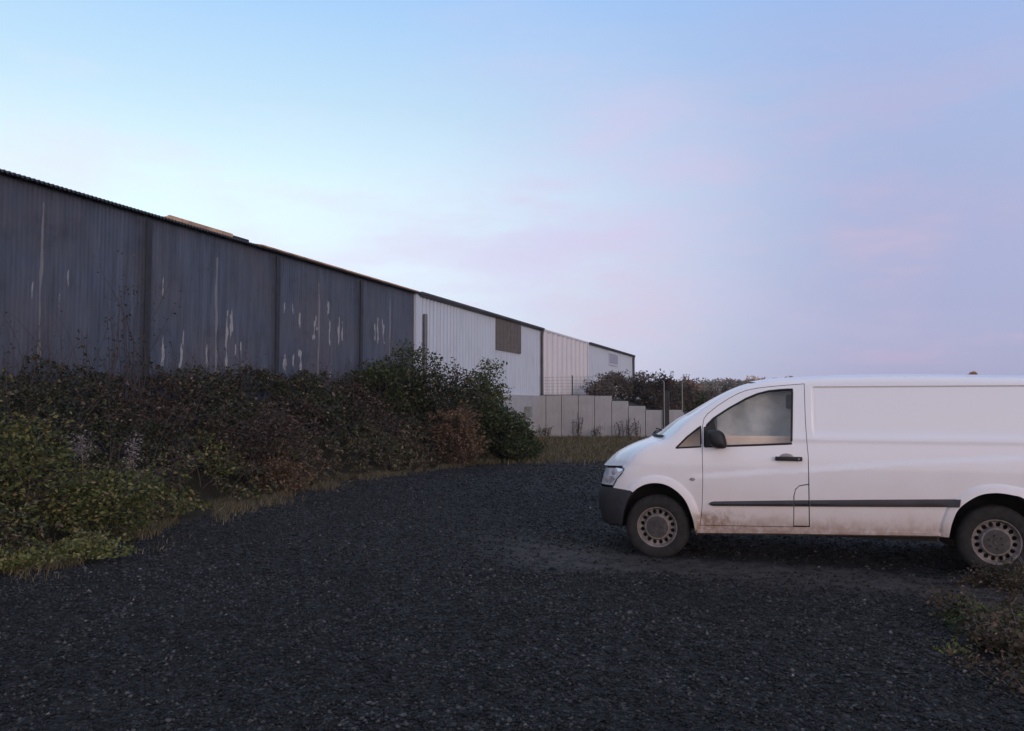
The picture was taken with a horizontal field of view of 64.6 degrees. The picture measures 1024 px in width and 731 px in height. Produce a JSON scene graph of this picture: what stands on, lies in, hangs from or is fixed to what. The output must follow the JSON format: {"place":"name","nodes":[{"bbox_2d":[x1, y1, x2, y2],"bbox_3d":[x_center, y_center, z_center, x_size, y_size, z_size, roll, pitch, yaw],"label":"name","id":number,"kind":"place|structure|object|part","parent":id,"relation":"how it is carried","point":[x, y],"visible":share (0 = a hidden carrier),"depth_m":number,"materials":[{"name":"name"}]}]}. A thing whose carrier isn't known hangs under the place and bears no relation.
{"place":"outdoors","nodes":[
{"label":"outdoors","id":0,"kind":"place"},
{"bbox_2d":[1,452,570,582],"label":"dry grass","id":1,"kind":"structure","parent":0,"point":[226,504],"depth_m":12.66,"materials":[{"name":"green plant"}]},
{"bbox_2d":[0,399,1023,730],"bbox_3d":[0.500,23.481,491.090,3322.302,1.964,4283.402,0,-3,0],"label":"gravel ground","id":2,"kind":"structure","parent":0,"point":[760,567],"depth_m":6.18,"materials":[{"name":"grey gravel"}]},
{"bbox_2d":[0,533,65,571],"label":"weed","id":3,"kind":"object","parent":2,"relation":"on","point":[20,558],"visible":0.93,"depth_m":7.87,"materials":[{"name":"plant"}]},
{"bbox_2d":[0,369,106,540],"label":"shrub","id":4,"kind":"object","parent":2,"relation":"on","point":[19,439],"visible":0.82,"depth_m":9.37,"materials":[{"name":"green plant"}]},
{"bbox_2d":[69,428,96,535],"bbox_3d":[-5.183,1.427,9.736,0.303,1.344,0.324,1,-3,-16],"label":"seed head","id":5,"kind":"object","parent":2,"relation":"on","point":[81,444],"visible":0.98,"depth_m":9.75},
{"bbox_2d":[33,525,141,562],"bbox_3d":[-4.471,1.921,8.629,1.078,0.390,0.991,0,-3,0],"label":"weed","id":6,"kind":"object","parent":2,"relation":"on","point":[88,545],"visible":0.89,"depth_m":8.49,"materials":[{"name":"plant"}]},
{"bbox_2d":[11,445,207,542],"bbox_3d":[-4.930,1.602,9.697,1.907,1.281,2.322,-3,-4,45],"label":"shrub","id":7,"kind":"object","parent":2,"relation":"on","point":[98,488],"visible":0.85,"depth_m":9.62,"materials":[{"name":"green plant"}]},
{"bbox_2d":[76,250,180,458],"bbox_3d":[-6.709,-0.160,14.171,1.270,3.661,2.150,0,-3,0],"label":"sapling","id":8,"kind":"object","parent":2,"relation":"on","point":[117,353],"visible":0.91,"depth_m":14.22,"materials":[{"name":"plant"}]},
{"bbox_2d":[119,433,146,516],"bbox_3d":[-4.845,1.485,10.351,0.290,1.331,0.321,0,-3,0],"label":"seed head","id":9,"kind":"object","parent":2,"relation":"on","point":[132,452],"visible":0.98,"depth_m":10.35},
{"bbox_2d":[0,169,418,454],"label":"warehouse","id":10,"kind":"structure","parent":2,"relation":"on","point":[272,303],"depth_m":16.48,"materials":[{"name":"metal"}]},
{"bbox_2d":[0,296,499,560],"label":"bramble thicket","id":11,"kind":"object","parent":2,"relation":"on","point":[343,404],"visible":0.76,"depth_m":14.15,"materials":[{"name":"plant"}]},
{"bbox_2d":[185,398,319,484],"bbox_3d":[-4.809,1.412,15.107,2.314,1.713,2.421,0,-3,0],"label":"shrub","id":12,"kind":"object","parent":2,"relation":"on","point":[273,433],"visible":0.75,"depth_m":14.93,"materials":[{"name":"green plant"}]},
{"bbox_2d":[250,441,325,493],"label":"shrub","id":13,"kind":"object","parent":2,"relation":"on","point":[278,476],"visible":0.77,"depth_m":14.71,"materials":[{"name":"green plant"}]},
{"bbox_2d":[347,338,447,437],"bbox_3d":[-3.290,0.690,22.861,2.973,2.954,2.957,0,-3,0],"label":"shrub","id":14,"kind":"object","parent":2,"relation":"on","point":[396,371],"visible":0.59,"depth_m":22.39,"materials":[{"name":"green plant"}]},
{"bbox_2d":[376,357,510,449],"bbox_3d":[-2.366,1.090,23.249,4.161,2.741,3.238,-1,-3,18],"label":"shrub","id":15,"kind":"object","parent":2,"relation":"on","point":[437,394],"visible":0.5,"depth_m":22.46,"materials":[{"name":"green plant"}]},
{"bbox_2d":[425,396,491,465],"bbox_3d":[-1.431,1.740,21.232,1.803,1.902,1.519,0,-3,0],"label":"shrub","id":16,"kind":"object","parent":2,"relation":"on","point":[460,432],"visible":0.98,"depth_m":21.08,"materials":[{"name":"brown plant"}]},
{"bbox_2d":[438,358,513,447],"bbox_3d":[-1.040,1.218,23.712,2.232,2.913,2.029,0,-3,0],"label":"shrub","id":17,"kind":"object","parent":2,"relation":"on","point":[495,388],"visible":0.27,"depth_m":23.55,"materials":[{"name":"green plant"}]},
{"bbox_2d":[413,292,544,436],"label":"warehouse","id":18,"kind":"structure","parent":2,"relation":"on","point":[467,337],"depth_m":33.26,"materials":[{"name":"metal"}]},
{"bbox_2d":[525,407,531,416],"bbox_3d":[0.771,2.167,37.853,0.280,0.500,0.280,-1,-3,19],"label":"meter box","id":19,"kind":"object","parent":18,"relation":"attached to","point":[528,411],"visible":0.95,"depth_m":37.72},
{"bbox_2d":[469,387,536,459],"bbox_3d":[-0.318,1.695,23.458,2.234,2.181,2.349,1,-3,-21],"label":"shrub","id":20,"kind":"object","parent":2,"relation":"on","point":[499,428],"visible":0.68,"depth_m":22.88,"materials":[{"name":"green plant"}]},
{"bbox_2d":[488,428,547,461],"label":"shrub","id":21,"kind":"object","parent":2,"relation":"on","point":[510,450],"visible":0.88,"depth_m":22.54,"materials":[{"name":"green plant"}]},
{"bbox_2d":[536,426,551,436],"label":"wall weed","id":22,"kind":"object","parent":2,"relation":"on","point":[548,434],"depth_m":39.49,"materials":[{"name":"plant"}]},
{"bbox_2d":[465,434,648,464],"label":"rough turf","id":23,"kind":"structure","parent":2,"relation":"on","point":[592,448],"depth_m":28.12,"materials":[{"name":"green plant"}]},
{"bbox_2d":[543,329,588,394],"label":"warehouse","id":24,"kind":"structure","parent":2,"relation":"on","point":[565,358],"depth_m":44.83,"materials":[{"name":"metal"}]},
{"bbox_2d":[570,413,582,435],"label":"wall weed","id":25,"kind":"object","parent":2,"relation":"on","point":[577,432],"depth_m":39.03,"materials":[{"name":"plant"}]},
{"bbox_2d":[589,424,602,436],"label":"wall weed","id":26,"kind":"object","parent":2,"relation":"on","point":[596,429],"depth_m":38.61,"materials":[{"name":"plant"}]},
{"bbox_2d":[579,373,620,398],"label":"terrace shrub","id":27,"kind":"object","parent":2,"relation":"on","point":[605,384],"visible":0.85,"depth_m":44.87,"materials":[{"name":"green plant"}]},
{"bbox_2d":[538,394,683,437],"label":"retaining wall","id":28,"kind":"structure","parent":2,"relation":"on","point":[558,414],"depth_m":39.25,"materials":[{"name":"concrete"}]},
{"bbox_2d":[539,375,613,394],"bbox_3d":[2.938,0.954,39.754,4.172,0.944,0.060,-1,-3,19],"label":"wire fence","id":29,"kind":"object","parent":28,"relation":"on","point":[545,380],"visible":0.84,"depth_m":39.72,"materials":[{"name":"metal"}]},
{"bbox_2d":[589,342,635,398],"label":"warehouse","id":30,"kind":"structure","parent":2,"relation":"on","point":[603,359],"depth_m":55.27,"materials":[{"name":"metal"}]},
{"bbox_2d":[608,352,617,366],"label":"window","id":31,"kind":"structure","parent":30,"relation":"in","point":[612,357],"depth_m":56.62,"materials":[{"name":"white glass"}]},
{"bbox_2d":[599,370,639,398],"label":"terrace shrub","id":32,"kind":"object","parent":2,"relation":"on","point":[620,378],"visible":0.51,"depth_m":46.67,"materials":[{"name":"green plant"}]},
{"bbox_2d":[614,418,633,436],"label":"wall weed","id":33,"kind":"object","parent":2,"relation":"on","point":[622,427],"depth_m":38.34,"materials":[{"name":"plant"}]},
{"bbox_2d":[626,417,640,436],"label":"wall weed","id":34,"kind":"object","parent":2,"relation":"on","point":[635,425],"depth_m":38.11,"materials":[{"name":"plant"}]},
{"bbox_2d":[618,370,659,403],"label":"terrace shrub","id":35,"kind":"object","parent":2,"relation":"on","point":[631,384],"visible":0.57,"depth_m":45.42,"materials":[{"name":"green plant"}]},
{"bbox_2d":[636,369,680,409],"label":"terrace shrub","id":36,"kind":"object","parent":2,"relation":"on","point":[655,401],"visible":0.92,"depth_m":43.69,"materials":[{"name":"green plant"}]},
{"bbox_2d":[663,382,682,427],"bbox_3d":[7.558,2.134,38.033,0.911,2.761,0.324,-1,-3,19],"label":"fence panel","id":37,"kind":"object","parent":2,"relation":"on","point":[667,399],"visible":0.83,"depth_m":38.03,"materials":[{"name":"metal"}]},
{"bbox_2d":[661,374,700,410],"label":"terrace shrub","id":38,"kind":"object","parent":2,"relation":"on","point":[687,396],"visible":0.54,"depth_m":45.55,"materials":[{"name":"green plant"}]},
{"bbox_2d":[670,388,706,410],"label":"terrace shrub","id":39,"kind":"object","parent":2,"relation":"on","point":[699,401],"visible":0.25,"depth_m":47.40,"materials":[{"name":"green plant"}]},
{"bbox_2d":[674,376,702,390],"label":"tree","id":40,"kind":"object","parent":2,"relation":"on","point":[699,386],"visible":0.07,"depth_m":86.86,"materials":[{"name":"green plant"}]},
{"bbox_2d":[695,387,718,406],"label":"terrace shrub","id":41,"kind":"object","parent":2,"relation":"on","point":[709,394],"visible":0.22,"depth_m":57.09,"materials":[{"name":"green plant"}]},
{"bbox_2d":[696,378,721,397],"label":"tree","id":42,"kind":"object","parent":2,"relation":"on","point":[715,384],"visible":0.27,"depth_m":124.42,"materials":[{"name":"green plant"}]},
{"bbox_2d":[703,379,727,394],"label":"tree","id":43,"kind":"object","parent":2,"relation":"on","point":[721,383],"visible":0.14,"depth_m":130.09,"materials":[{"name":"green plant"}]},
{"bbox_2d":[717,377,740,391],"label":"tree","id":44,"kind":"object","parent":2,"relation":"on","point":[727,379],"visible":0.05,"depth_m":134.57,"materials":[{"name":"green plant"}]},
{"bbox_2d":[724,378,755,390],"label":"tree","id":45,"kind":"object","parent":2,"relation":"on","point":[731,383],"visible":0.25,"depth_m":129.24,"materials":[{"name":"green plant"}]},
{"bbox_2d":[744,375,761,383],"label":"tree","id":46,"kind":"object","parent":2,"relation":"on","point":[754,378],"visible":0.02,"depth_m":139.56,"materials":[{"name":"green plant"}]},
{"bbox_2d":[598,374,1023,576],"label":"van","id":47,"kind":"object","parent":2,"relation":"on","point":[929,457],"visible":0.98,"depth_m":8.13,"materials":[{"name":"white paint"}]},
{"bbox_2d":[717,390,790,444],"bbox_3d":[2.599,0.587,8.654,0.997,0.669,0.117,-1,-3,18],"label":"side window","id":48,"kind":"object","parent":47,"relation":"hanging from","point":[764,418],"visible":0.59,"depth_m":8.65,"materials":[{"name":"grey glass"}]},
{"bbox_3d":[2.486,0.930,8.368,1.073,1.475,0.354,-1,-3,18],"label":"front door","id":49,"kind":"part","parent":47,"relation":"part of","materials":[{"name":"white paint"}]},
{"bbox_2d":[922,635,971,656],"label":"dead weed","id":50,"kind":"object","parent":2,"relation":"on","point":[958,650],"visible":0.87,"depth_m":5.38,"materials":[{"name":"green plant"}]},
{"bbox_2d":[929,602,979,635],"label":"dead weed","id":51,"kind":"object","parent":2,"relation":"on","point":[954,623],"visible":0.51,"depth_m":5.94,"materials":[{"name":"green plant"}]},
{"bbox_2d":[913,577,1023,626],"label":"dead weed","id":52,"kind":"object","parent":2,"relation":"on","point":[951,600],"visible":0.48,"depth_m":6.24,"materials":[{"name":"brown plant"}]},
{"bbox_2d":[966,371,977,374],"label":"tree","id":53,"kind":"object","parent":2,"relation":"on","point":[973,373],"visible":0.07,"depth_m":149.88,"materials":[{"name":"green plant"}]},
{"bbox_2d":[948,649,1003,673],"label":"dead weed","id":54,"kind":"object","parent":2,"relation":"on","point":[977,661],"visible":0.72,"depth_m":5.08,"materials":[{"name":"brown plant"}]},
{"bbox_2d":[945,594,1023,629],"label":"dead weed","id":55,"kind":"object","parent":2,"relation":"on","point":[980,606],"visible":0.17,"depth_m":5.95,"materials":[{"name":"brown plant"}]},
{"bbox_2d":[948,558,1023,592],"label":"dead weed","id":56,"kind":"object","parent":2,"relation":"on","point":[1014,580],"visible":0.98,"depth_m":7.30,"materials":[{"name":"brown plant"}]},
{"bbox_2d":[951,597,1023,661],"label":"dead weed","id":57,"kind":"object","parent":2,"relation":"on","point":[1002,630],"visible":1,"depth_m":5.30,"materials":[{"name":"brown plant"}]},
{"bbox_2d":[962,650,1023,698],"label":"dead weed","id":58,"kind":"object","parent":2,"relation":"on","point":[1013,673],"visible":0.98,"depth_m":4.84,"materials":[{"name":"brown plant"}]},
{"bbox_2d":[974,629,1020,652],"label":"dead weed","id":59,"kind":"object","parent":2,"relation":"on","point":[998,648],"visible":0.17,"depth_m":5.31,"materials":[{"name":"brown plant"}]},
{"bbox_2d":[986,554,1023,578],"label":"dead weed","id":60,"kind":"object","parent":2,"relation":"on","point":[1005,562],"visible":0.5,"depth_m":7.66,"materials":[{"name":"brown plant"}]},
{"bbox_2d":[1004,549,1023,590],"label":"dead weed","id":61,"kind":"object","parent":2,"relation":"on","point":[1019,563],"visible":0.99,"depth_m":7.17,"materials":[{"name":"brown plant"}]},
{"bbox_2d":[0,0,1023,398],"label":"sky","id":62,"kind":"structure","parent":0,"point":[708,189],"materials":[{"name":"blue"}]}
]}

